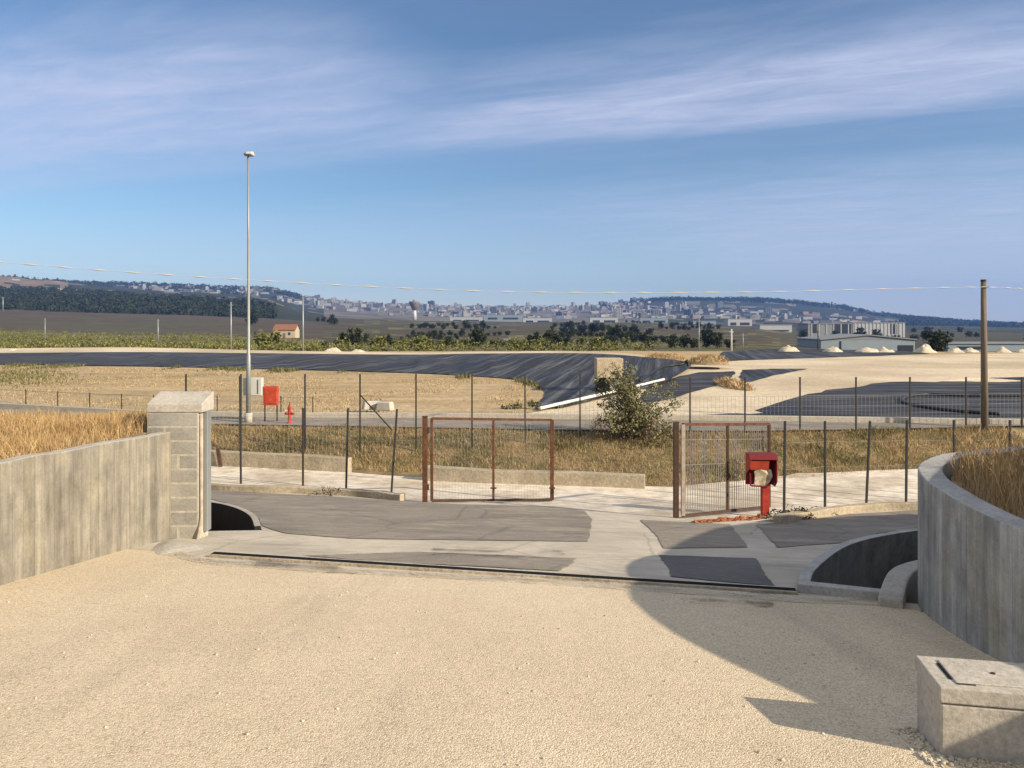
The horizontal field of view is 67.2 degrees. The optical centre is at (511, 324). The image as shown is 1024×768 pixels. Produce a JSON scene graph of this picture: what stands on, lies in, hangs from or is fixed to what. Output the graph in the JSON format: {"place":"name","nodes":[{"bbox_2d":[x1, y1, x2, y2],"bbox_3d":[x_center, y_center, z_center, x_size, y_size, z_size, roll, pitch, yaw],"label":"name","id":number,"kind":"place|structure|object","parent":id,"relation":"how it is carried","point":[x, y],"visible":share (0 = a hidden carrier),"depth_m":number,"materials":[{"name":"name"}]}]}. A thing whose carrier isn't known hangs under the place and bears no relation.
{"place":"outdoors","nodes":[
{"label":"outdoors","id":0,"kind":"place"},
{"bbox_2d":[0,366,529,412],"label":"dry grass","id":1,"kind":"structure","parent":0,"point":[274,376],"depth_m":42.77,"materials":[{"name":"plant"}]},
{"bbox_2d":[211,490,592,540],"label":"asphalt yard","id":2,"kind":"structure","parent":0,"point":[342,517],"depth_m":13.68,"materials":[{"name":"asphalt"}]},
{"bbox_2d":[0,549,1022,767],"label":"gravel ramp","id":3,"kind":"structure","parent":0,"point":[473,644],"depth_m":5.00,"materials":[{"name":"gravel"}]},
{"bbox_2d":[6,588,1023,767],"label":"loose stones","id":4,"kind":"object","parent":3,"relation":"on","point":[926,757],"visible":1,"depth_m":3.90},
{"bbox_2d":[915,655,1023,764],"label":"inspection chamber","id":5,"kind":"object","parent":3,"relation":"on","point":[967,708],"visible":0.94,"depth_m":3.88,"materials":[{"name":"concrete"}]},
{"bbox_2d":[0,276,1023,412],"bbox_3d":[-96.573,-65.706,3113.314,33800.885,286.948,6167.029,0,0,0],"label":"ground","id":6,"kind":"structure","parent":0,"point":[373,324],"depth_m":377.60,"materials":[{"name":"soil"}]},
{"bbox_2d":[0,365,114,389],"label":"green weeds","id":7,"kind":"object","parent":6,"relation":"on","point":[19,376],"visible":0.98,"depth_m":51.65,"materials":[{"name":"plant"}]},
{"bbox_2d":[0,285,277,318],"bbox_3d":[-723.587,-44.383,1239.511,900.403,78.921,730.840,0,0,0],"label":"olive grove","id":8,"kind":"object","parent":6,"relation":"on","point":[121,300],"visible":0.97,"depth_m":1064.18,"materials":[{"name":"green plant"}]},
{"bbox_2d":[0,389,312,411],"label":"fence","id":9,"kind":"object","parent":6,"relation":"on","point":[89,393],"visible":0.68,"depth_m":30.30,"materials":[{"name":"metal"}]},
{"bbox_2d":[230,302,231,349],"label":"utility pole","id":10,"kind":"object","parent":6,"relation":"on","point":[230,325],"visible":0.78,"depth_m":99.93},
{"bbox_2d":[244,309,258,324],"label":"tree","id":11,"kind":"object","parent":6,"relation":"on","point":[253,316],"visible":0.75,"depth_m":618.66,"materials":[{"name":"green plant"}]},
{"bbox_2d":[252,329,283,345],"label":"tree","id":12,"kind":"object","parent":6,"relation":"on","point":[272,337],"visible":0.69,"depth_m":129.23,"materials":[{"name":"green plant"}]},
{"bbox_2d":[0,362,540,388],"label":"green weeds","id":13,"kind":"object","parent":6,"relation":"on","point":[294,369],"visible":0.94,"depth_m":59.23,"materials":[{"name":"plant"}]},
{"bbox_2d":[273,324,299,337],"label":"farmhouse","id":14,"kind":"object","parent":6,"relation":"on","point":[289,330],"visible":0.74,"depth_m":337.01,"materials":[{"name":"beige paint"}]},
{"bbox_2d":[301,297,304,350],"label":"utility pole","id":15,"kind":"object","parent":6,"relation":"on","point":[302,300],"visible":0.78,"depth_m":95.92,"materials":[{"name":"concrete"}]},
{"bbox_2d":[0,347,644,356],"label":"berm","id":16,"kind":"structure","parent":6,"relation":"on","point":[80,349],"depth_m":93.70,"materials":[{"name":"soil"}]},
{"bbox_2d":[0,329,661,350],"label":"green scrub","id":17,"kind":"object","parent":6,"relation":"on","point":[73,342],"visible":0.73,"depth_m":120.44,"materials":[{"name":"green plant"}]},
{"bbox_2d":[333,337,350,350],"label":"tree","id":18,"kind":"object","parent":6,"relation":"on","point":[337,341],"visible":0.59,"depth_m":137.95,"materials":[{"name":"green plant"}]},
{"bbox_2d":[0,352,690,408],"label":"basin liner","id":19,"kind":"object","parent":6,"relation":"on","point":[555,376],"visible":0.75,"depth_m":66.80,"materials":[{"name":"black plastic"}]},
{"bbox_2d":[539,378,664,409],"bbox_3d":[5.034,3.271,38.061,0.263,0.330,15.872,0,0,29],"label":"white pipe","id":20,"kind":"object","parent":19,"relation":"on","point":[577,399],"visible":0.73,"depth_m":34.54,"materials":[{"name":"plastic"}]},
{"bbox_2d":[594,358,622,391],"bbox_3d":[5.027,2.912,40.100,1.360,2.382,1.200,0,0,0],"label":"concrete chamber","id":21,"kind":"object","parent":19,"relation":"on","point":[601,364],"visible":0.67,"depth_m":39.50,"materials":[{"name":"concrete"}]},
{"bbox_2d":[639,360,688,381],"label":"black hose","id":22,"kind":"object","parent":19,"relation":"on","point":[662,367],"visible":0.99,"depth_m":50.80,"materials":[{"name":"rubber"}]},
{"bbox_2d":[346,326,363,349],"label":"tree","id":23,"kind":"object","parent":6,"relation":"on","point":[355,337],"visible":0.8,"depth_m":154.59,"materials":[{"name":"green plant"}]},
{"bbox_2d":[362,400,379,409],"bbox_3d":[-5.576,3.200,30.752,0.796,0.340,0.395,0,0,-23],"label":"concrete slab","id":24,"kind":"object","parent":6,"relation":"on","point":[366,406],"depth_m":30.56,"materials":[{"name":"concrete"}]},
{"bbox_2d":[367,335,388,350],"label":"tree","id":25,"kind":"object","parent":6,"relation":"on","point":[379,341],"visible":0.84,"depth_m":119.80,"materials":[{"name":"green plant"}]},
{"bbox_2d":[376,401,393,410],"bbox_3d":[-5.006,3.200,30.412,0.642,0.340,0.395,0,0,17],"label":"concrete slab","id":26,"kind":"object","parent":6,"relation":"on","point":[385,405],"depth_m":30.25,"materials":[{"name":"concrete"}]},
{"bbox_2d":[409,300,419,319],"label":"water tower","id":27,"kind":"structure","parent":6,"relation":"on","point":[414,304],"depth_m":1495.60,"materials":[{"name":"white paint"}]},
{"bbox_2d":[415,334,436,350],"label":"tree","id":28,"kind":"object","parent":6,"relation":"on","point":[419,339],"visible":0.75,"depth_m":121.19,"materials":[{"name":"green plant"}]},
{"bbox_2d":[450,317,481,320],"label":"industrial shed","id":29,"kind":"structure","parent":6,"relation":"on","point":[466,318],"depth_m":1500.00,"materials":[{"name":"grey concrete"}]},
{"bbox_2d":[469,328,486,345],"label":"tree","id":30,"kind":"object","parent":6,"relation":"on","point":[480,337],"visible":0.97,"depth_m":176.64,"materials":[{"name":"green plant"}]},
{"bbox_2d":[484,315,521,321],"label":"industrial shed","id":31,"kind":"structure","parent":6,"relation":"on","point":[514,318],"depth_m":1700.00,"materials":[{"name":"metal"}]},
{"bbox_2d":[2,274,1023,326],"bbox_3d":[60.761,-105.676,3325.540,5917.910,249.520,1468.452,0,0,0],"label":"distant wood","id":32,"kind":"object","parent":6,"relation":"on","point":[911,319],"visible":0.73,"depth_m":3339.97,"materials":[{"name":"plant"}]},
{"bbox_2d":[129,283,898,322],"bbox_3d":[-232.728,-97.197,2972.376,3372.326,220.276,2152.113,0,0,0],"label":"town buildings","id":33,"kind":"structure","parent":6,"relation":"on","point":[479,311],"depth_m":2849.21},
{"bbox_2d":[501,399,563,408],"bbox_3d":[0.856,3.385,32.096,2.799,0.610,0.718,0,0,0],"label":"weed tuft","id":34,"kind":"object","parent":6,"relation":"on","point":[529,403],"visible":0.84,"depth_m":32.04,"materials":[{"name":"green plant"}]},
{"bbox_2d":[523,318,551,321],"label":"industrial shed","id":35,"kind":"structure","parent":6,"relation":"on","point":[537,319],"depth_m":1600.00,"materials":[{"name":"grey concrete"}]},
{"bbox_2d":[537,336,551,350],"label":"tree","id":36,"kind":"object","parent":6,"relation":"on","point":[544,342],"visible":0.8,"depth_m":126.76,"materials":[{"name":"green plant"}]},
{"bbox_2d":[542,329,560,344],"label":"tree","id":37,"kind":"object","parent":6,"relation":"on","point":[552,334],"visible":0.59,"depth_m":199.04,"materials":[{"name":"green plant"}]},
{"bbox_2d":[586,336,605,350],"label":"tree","id":38,"kind":"object","parent":6,"relation":"on","point":[600,341],"visible":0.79,"depth_m":120.41,"materials":[{"name":"green plant"}]},
{"bbox_2d":[589,317,617,321],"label":"industrial shed","id":39,"kind":"structure","parent":6,"relation":"on","point":[603,319],"depth_m":1600.00,"materials":[{"name":"grey concrete"}]},
{"bbox_2d":[608,324,625,337],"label":"tree","id":40,"kind":"object","parent":6,"relation":"on","point":[616,331],"visible":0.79,"depth_m":329.39,"materials":[{"name":"green plant"}]},
{"bbox_2d":[638,318,667,322],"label":"industrial shed","id":41,"kind":"structure","parent":6,"relation":"on","point":[664,320],"depth_m":1600.00,"materials":[{"name":"metal"}]},
{"bbox_2d":[665,337,678,347],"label":"tree","id":42,"kind":"object","parent":6,"relation":"on","point":[670,342],"visible":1,"depth_m":163.03,"materials":[{"name":"green plant"}]},
{"bbox_2d":[677,334,690,347],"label":"tree","id":43,"kind":"object","parent":6,"relation":"on","point":[683,340],"visible":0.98,"depth_m":164.97,"materials":[{"name":"green plant"}]},
{"bbox_2d":[687,338,700,347],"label":"tree","id":44,"kind":"object","parent":6,"relation":"on","point":[693,342],"visible":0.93,"depth_m":162.94,"materials":[{"name":"green plant"}]},
{"bbox_2d":[645,351,756,390],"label":"dry grass","id":45,"kind":"structure","parent":6,"relation":"on","point":[721,383],"depth_m":60.70,"materials":[{"name":"plant"}]},
{"bbox_2d":[702,334,711,347],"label":"tree","id":46,"kind":"object","parent":6,"relation":"on","point":[706,341],"visible":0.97,"depth_m":165.54,"materials":[{"name":"green plant"}]},
{"bbox_2d":[699,326,716,339],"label":"tree","id":47,"kind":"object","parent":6,"relation":"on","point":[708,330],"visible":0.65,"depth_m":328.86,"materials":[{"name":"green plant"}]},
{"bbox_2d":[689,355,728,364],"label":"dry grass","id":48,"kind":"structure","parent":6,"relation":"on","point":[704,362],"depth_m":60.55,"materials":[{"name":"plant"}]},
{"bbox_2d":[710,332,724,347],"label":"tree","id":49,"kind":"object","parent":6,"relation":"on","point":[717,340],"visible":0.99,"depth_m":163.92,"materials":[{"name":"green plant"}]},
{"bbox_2d":[725,319,751,325],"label":"industrial shed","id":50,"kind":"structure","parent":6,"relation":"on","point":[738,322],"depth_m":1300.00,"materials":[{"name":"grey concrete"}]},
{"bbox_2d":[753,324,792,331],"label":"factory","id":51,"kind":"structure","parent":6,"relation":"on","point":[782,327],"depth_m":900.00,"materials":[{"name":"grey concrete"}]},
{"bbox_2d":[797,323,852,336],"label":"factory","id":52,"kind":"structure","parent":6,"relation":"on","point":[829,328],"depth_m":700.00,"materials":[{"name":"metal"}]},
{"bbox_2d":[796,334,916,351],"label":"warehouse","id":53,"kind":"structure","parent":6,"relation":"on","point":[850,341],"depth_m":300.00,"materials":[{"name":"metal"}]},
{"bbox_2d":[841,322,905,336],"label":"factory","id":54,"kind":"structure","parent":6,"relation":"on","point":[891,328],"depth_m":705.00,"materials":[{"name":"grey concrete"}]},
{"bbox_2d":[914,344,937,352],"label":"gravel heap","id":55,"kind":"object","parent":6,"relation":"on","point":[925,348],"visible":0.93,"depth_m":97.54,"materials":[{"name":"gravel"}]},
{"bbox_2d":[921,329,953,351],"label":"tree","id":56,"kind":"object","parent":6,"relation":"on","point":[935,341],"visible":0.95,"depth_m":109.41,"materials":[{"name":"green plant"}]},
{"bbox_2d":[923,342,1023,350],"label":"shed","id":57,"kind":"structure","parent":6,"relation":"on","point":[996,346],"depth_m":320.00,"materials":[{"name":"metal"}]},
{"bbox_2d":[0,408,1023,430],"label":"asphalt road","id":58,"kind":"structure","parent":0,"point":[567,423],"depth_m":27.20,"materials":[{"name":"asphalt"}]},
{"bbox_2d":[0,403,1023,423],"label":"road kerb","id":59,"kind":"structure","parent":58,"relation":"on","point":[590,416],"depth_m":28.52,"materials":[{"name":"concrete"}]},
{"bbox_2d":[0,0,1023,321],"label":"sky","id":60,"kind":"structure","parent":0,"point":[523,147],"materials":[{"name":"blue"}]},
{"bbox_2d":[4,415,1023,529],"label":"yard ground","id":61,"kind":"structure","parent":0,"point":[1016,429],"depth_m":23.95,"materials":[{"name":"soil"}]},
{"bbox_2d":[0,432,170,584],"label":"concrete wall","id":62,"kind":"structure","parent":61,"relation":"on","point":[61,508],"depth_m":8.52,"materials":[{"name":"concrete"}]},
{"bbox_2d":[0,405,215,459],"bbox_3d":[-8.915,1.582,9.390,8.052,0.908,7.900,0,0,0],"label":"dry grass","id":63,"kind":"structure","parent":61,"relation":"on","point":[13,428],"depth_m":10.34,"materials":[{"name":"plant"}]},
{"bbox_2d":[208,501,261,532],"bbox_3d":[-4.974,3.898,13.469,0.852,1.772,4.693,0,0,-23],"label":"drain pit","id":64,"kind":"object","parent":61,"relation":"on","point":[226,517],"visible":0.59,"depth_m":14.40,"materials":[{"name":"concrete"}]},
{"bbox_2d":[243,151,263,424],"bbox_3d":[-9.345,-1.260,27.665,0.680,9.921,0.530,0,0,0],"label":"street lamp","id":65,"kind":"object","parent":61,"relation":"on","point":[252,386],"visible":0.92,"depth_m":27.57,"materials":[{"name":"metal"}]},
{"bbox_2d":[263,386,278,420],"bbox_3d":[-8.732,2.907,27.895,0.500,1.386,0.231,0,0,0],"label":"hose cabinet","id":66,"kind":"object","parent":61,"relation":"on","point":[270,395],"visible":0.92,"depth_m":27.79,"materials":[{"name":"metal"}]},
{"bbox_2d":[211,450,351,472],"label":"concrete plinth","id":67,"kind":"structure","parent":61,"relation":"on","point":[315,462],"depth_m":22.52,"materials":[{"name":"concrete"}]},
{"bbox_2d":[211,483,404,500],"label":"concrete kerb","id":68,"kind":"structure","parent":61,"relation":"on","point":[365,493],"depth_m":17.95,"materials":[{"name":"concrete"}]},
{"bbox_2d":[303,486,342,495],"bbox_3d":[-4.301,3.866,17.526,0.873,0.411,0.587,0,0,0],"label":"weed tuft","id":69,"kind":"object","parent":68,"relation":"on","point":[325,490],"visible":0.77,"depth_m":17.57,"materials":[{"name":"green plant"}]},
{"bbox_2d":[422,416,428,501],"bbox_3d":[-1.887,2.968,16.836,0.154,1.949,0.125,0,0,0],"label":"gate post","id":70,"kind":"object","parent":61,"relation":"on","point":[425,484],"visible":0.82,"depth_m":16.78,"materials":[{"name":"metal"}]},
{"bbox_2d":[430,417,554,501],"bbox_3d":[-0.403,3.029,17.246,2.906,2.025,0.136,0,0,-18],"label":"gate leaf","id":71,"kind":"object","parent":70,"relation":"attached to","point":[551,488],"visible":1,"depth_m":17.23,"materials":[{"name":"metal"}]},
{"bbox_2d":[428,465,644,488],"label":"concrete plinth","id":72,"kind":"structure","parent":61,"relation":"on","point":[561,478],"depth_m":20.23,"materials":[{"name":"concrete"}]},
{"bbox_2d":[185,374,1022,452],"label":"fence","id":73,"kind":"object","parent":61,"relation":"on","point":[593,410],"visible":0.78,"depth_m":24.68,"materials":[{"name":"metal"}]},
{"bbox_2d":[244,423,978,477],"bbox_3d":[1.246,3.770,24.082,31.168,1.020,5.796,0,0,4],"label":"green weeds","id":74,"kind":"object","parent":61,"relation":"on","point":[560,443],"visible":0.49,"depth_m":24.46,"materials":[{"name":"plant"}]},
{"bbox_2d":[590,360,686,444],"bbox_3d":[4.009,2.444,24.513,3.182,2.661,2.319,0,0,0],"label":"olive bush","id":75,"kind":"object","parent":61,"relation":"on","point":[633,420],"visible":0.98,"depth_m":24.41,"materials":[{"name":"green plant"}]},
{"bbox_2d":[773,501,917,523],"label":"concrete kerb","id":76,"kind":"structure","parent":61,"relation":"on","point":[819,512],"depth_m":16.62,"materials":[{"name":"concrete"}]},
{"bbox_2d":[797,528,917,600],"bbox_3d":[5.406,3.842,11.129,1.242,2.322,7.784,0,0,35],"label":"drain pit","id":77,"kind":"object","parent":61,"relation":"in","point":[861,567],"visible":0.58,"depth_m":11.68,"materials":[{"name":"concrete"}]},
{"bbox_2d":[878,560,917,608],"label":"curb","id":78,"kind":"structure","parent":61,"relation":"on","point":[899,588],"depth_m":7.99,"materials":[{"name":"concrete"}]},
{"bbox_2d":[918,446,1023,662],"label":"curved wall","id":79,"kind":"structure","parent":61,"relation":"on","point":[970,569],"depth_m":6.15,"materials":[{"name":"grey concrete"}]},
{"bbox_2d":[980,279,989,429],"bbox_3d":[16.051,1.130,26.198,0.295,5.354,0.235,0,0,0],"label":"utility pole","id":80,"kind":"object","parent":61,"relation":"on","point":[984,387],"visible":0.89,"depth_m":26.13,"materials":[{"name":"brown wood"}]},
{"bbox_2d":[0,261,1020,292],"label":"overhead cable","id":81,"kind":"object","parent":80,"relation":"attached to","point":[507,291],"visible":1,"depth_m":23.63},
{"bbox_2d":[133,492,921,610],"bbox_3d":[2.040,3.385,12.626,18.904,1.578,12.052,0,0,0],"label":"concrete apron","id":82,"kind":"object","parent":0,"point":[623,544],"visible":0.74,"depth_m":10.41,"materials":[{"name":"concrete"}]},
{"bbox_2d":[151,540,206,554],"bbox_3d":[-4.204,2.807,9.763,0.629,0.184,1.475,0,0,-18],"label":"mortar spill","id":83,"kind":"object","parent":82,"relation":"on","point":[165,547],"visible":1,"depth_m":9.60,"materials":[{"name":"concrete"}]},
{"bbox_2d":[147,391,213,538],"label":"block pillar","id":84,"kind":"structure","parent":82,"relation":"on","point":[183,418],"depth_m":10.55,"materials":[{"name":"stone"}]},
{"bbox_2d":[254,560,358,573],"bbox_3d":[-2.352,2.683,8.525,1.513,0.087,0.611,0,0,12],"label":"wet stain","id":85,"kind":"object","parent":82,"relation":"on","point":[277,562],"visible":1,"depth_m":8.72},
{"bbox_2d":[303,552,574,569],"bbox_3d":[-0.891,2.890,9.466,3.362,0.169,0.971,0,0,3],"label":"asphalt strip","id":86,"kind":"object","parent":82,"relation":"on","point":[511,561],"visible":0.97,"depth_m":9.42,"materials":[{"name":"asphalt"}]},
{"bbox_2d":[207,551,797,594],"bbox_3d":[-0.317,2.782,8.616,6.656,0.121,0.196,0,0,10],"label":"drain channel","id":87,"kind":"object","parent":82,"relation":"on","point":[541,574],"visible":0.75,"depth_m":8.53,"materials":[{"name":"concrete"}]},
{"bbox_2d":[170,551,877,604],"bbox_3d":[-0.293,2.713,8.273,8.055,0.106,0.732,0,0,12],"label":"gravel spill","id":88,"kind":"object","parent":82,"relation":"on","point":[660,587],"visible":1,"depth_m":8.13,"materials":[{"name":"gravel"}]},
{"bbox_2d":[641,520,747,547],"bbox_3d":[3.103,3.431,12.704,1.628,0.525,3.679,0,0,4],"label":"asphalt patch","id":89,"kind":"object","parent":82,"relation":"on","point":[674,534],"visible":1,"depth_m":12.59,"materials":[{"name":"asphalt"}]},
{"bbox_2d":[662,555,772,584],"bbox_3d":[2.462,2.969,9.429,1.237,0.280,1.950,0,0,10],"label":"asphalt patch","id":90,"kind":"object","parent":82,"relation":"on","point":[740,570],"visible":1,"depth_m":9.33,"materials":[{"name":"asphalt"}]},
{"bbox_2d":[757,510,917,546],"bbox_3d":[6.465,3.703,14.784,8.397,0.838,2.027,0,0,-44],"label":"asphalt patch","id":91,"kind":"object","parent":82,"relation":"on","point":[839,528],"visible":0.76,"depth_m":14.21,"materials":[{"name":"asphalt"}]},
{"bbox_2d":[211,466,917,520],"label":"white road","id":92,"kind":"structure","parent":0,"point":[658,500],"depth_m":19.46,"materials":[{"name":"concrete"}]},
{"bbox_2d":[211,376,397,491],"bbox_3d":[-5.762,2.781,19.579,6.492,2.923,0.327,0,0,19],"label":"wire fence","id":93,"kind":"object","parent":92,"relation":"on","point":[347,427],"visible":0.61,"depth_m":19.53,"materials":[{"name":"metal"}]},
{"bbox_2d":[672,421,679,517],"bbox_3d":[3.239,2.882,15.209,0.120,1.941,0.120,0,0,0],"label":"gate post","id":94,"kind":"object","parent":92,"relation":"on","point":[675,469],"visible":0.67,"depth_m":15.16,"materials":[{"name":"metal"}]},
{"bbox_2d":[681,420,770,516],"bbox_3d":[4.544,2.994,16.123,3.029,2.106,0.123,0,0,-38],"label":"gate leaf","id":95,"kind":"object","parent":92,"relation":"on","point":[727,439],"visible":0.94,"depth_m":15.93,"materials":[{"name":"metal"}]},
{"bbox_2d":[691,515,763,522],"bbox_3d":[4.237,3.777,15.020,2.279,0.300,0.370,0,0,-35],"label":"plastic netting","id":96,"kind":"object","parent":92,"relation":"on","point":[725,519],"visible":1,"depth_m":14.95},
{"bbox_2d":[745,452,777,516],"bbox_3d":[5.159,3.328,15.921,0.570,1.344,0.360,0,0,0],"label":"fire hose cabinet","id":97,"kind":"object","parent":92,"relation":"on","point":[762,470],"visible":0.88,"depth_m":15.86,"materials":[{"name":"metal"}]},
{"bbox_2d":[757,506,816,520],"bbox_3d":[5.539,3.895,15.596,1.231,0.447,0.602,0,0,0],"label":"weed tuft","id":98,"kind":"object","parent":92,"relation":"on","point":[802,509],"visible":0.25,"depth_m":15.58,"materials":[{"name":"plant"}]},
{"bbox_2d":[783,420,1010,512],"bbox_3d":[8.777,3.186,17.714,6.176,2.217,0.588,0,0,-15],"label":"wire fence","id":99,"kind":"object","parent":92,"relation":"on","point":[867,468],"visible":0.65,"depth_m":17.76,"materials":[{"name":"metal"}]},
{"bbox_2d":[537,353,1023,414],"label":"gravel track","id":100,"kind":"structure","parent":0,"point":[818,374],"depth_m":52.91,"materials":[{"name":"gravel"}]},
{"bbox_2d":[640,371,736,401],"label":"basin liner","id":101,"kind":"object","parent":100,"relation":"on","point":[701,380],"visible":0.66,"depth_m":45.28,"materials":[{"name":"plastic"}]},
{"bbox_2d":[741,369,803,381],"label":"basin liner","id":102,"kind":"object","parent":100,"relation":"on","point":[753,374],"visible":0.95,"depth_m":55.77,"materials":[{"name":"black plastic"}]},
{"bbox_2d":[719,349,928,360],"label":"basin liner","id":103,"kind":"object","parent":100,"relation":"on","point":[761,354],"visible":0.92,"depth_m":89.79,"materials":[{"name":"black plastic"}]},
{"bbox_2d":[779,345,799,351],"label":"gravel heap","id":104,"kind":"object","parent":103,"relation":"on","point":[787,348],"visible":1,"depth_m":97.34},
{"bbox_2d":[855,347,878,351],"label":"gravel heap","id":105,"kind":"object","parent":103,"relation":"on","point":[865,349],"visible":0.97,"depth_m":97.47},
{"bbox_2d":[704,377,1023,418],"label":"basin liner","id":106,"kind":"object","parent":100,"relation":"on","point":[828,403],"visible":0.81,"depth_m":34.62,"materials":[{"name":"plastic"}]},
{"bbox_2d":[901,393,1023,414],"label":"black hose","id":107,"kind":"object","parent":106,"relation":"on","point":[903,401],"visible":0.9,"depth_m":33.89,"materials":[{"name":"rubber"}]},
{"bbox_2d":[925,377,1019,381],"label":"earth mound","id":108,"kind":"object","parent":106,"relation":"on","point":[975,379],"visible":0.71,"depth_m":47.20,"materials":[{"name":"beige soil"}]},
{"bbox_2d":[940,423,1023,518],"bbox_3d":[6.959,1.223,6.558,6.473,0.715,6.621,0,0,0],"label":"dry grass","id":109,"kind":"structure","parent":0,"point":[974,466],"depth_m":6.93,"materials":[{"name":"plant"}]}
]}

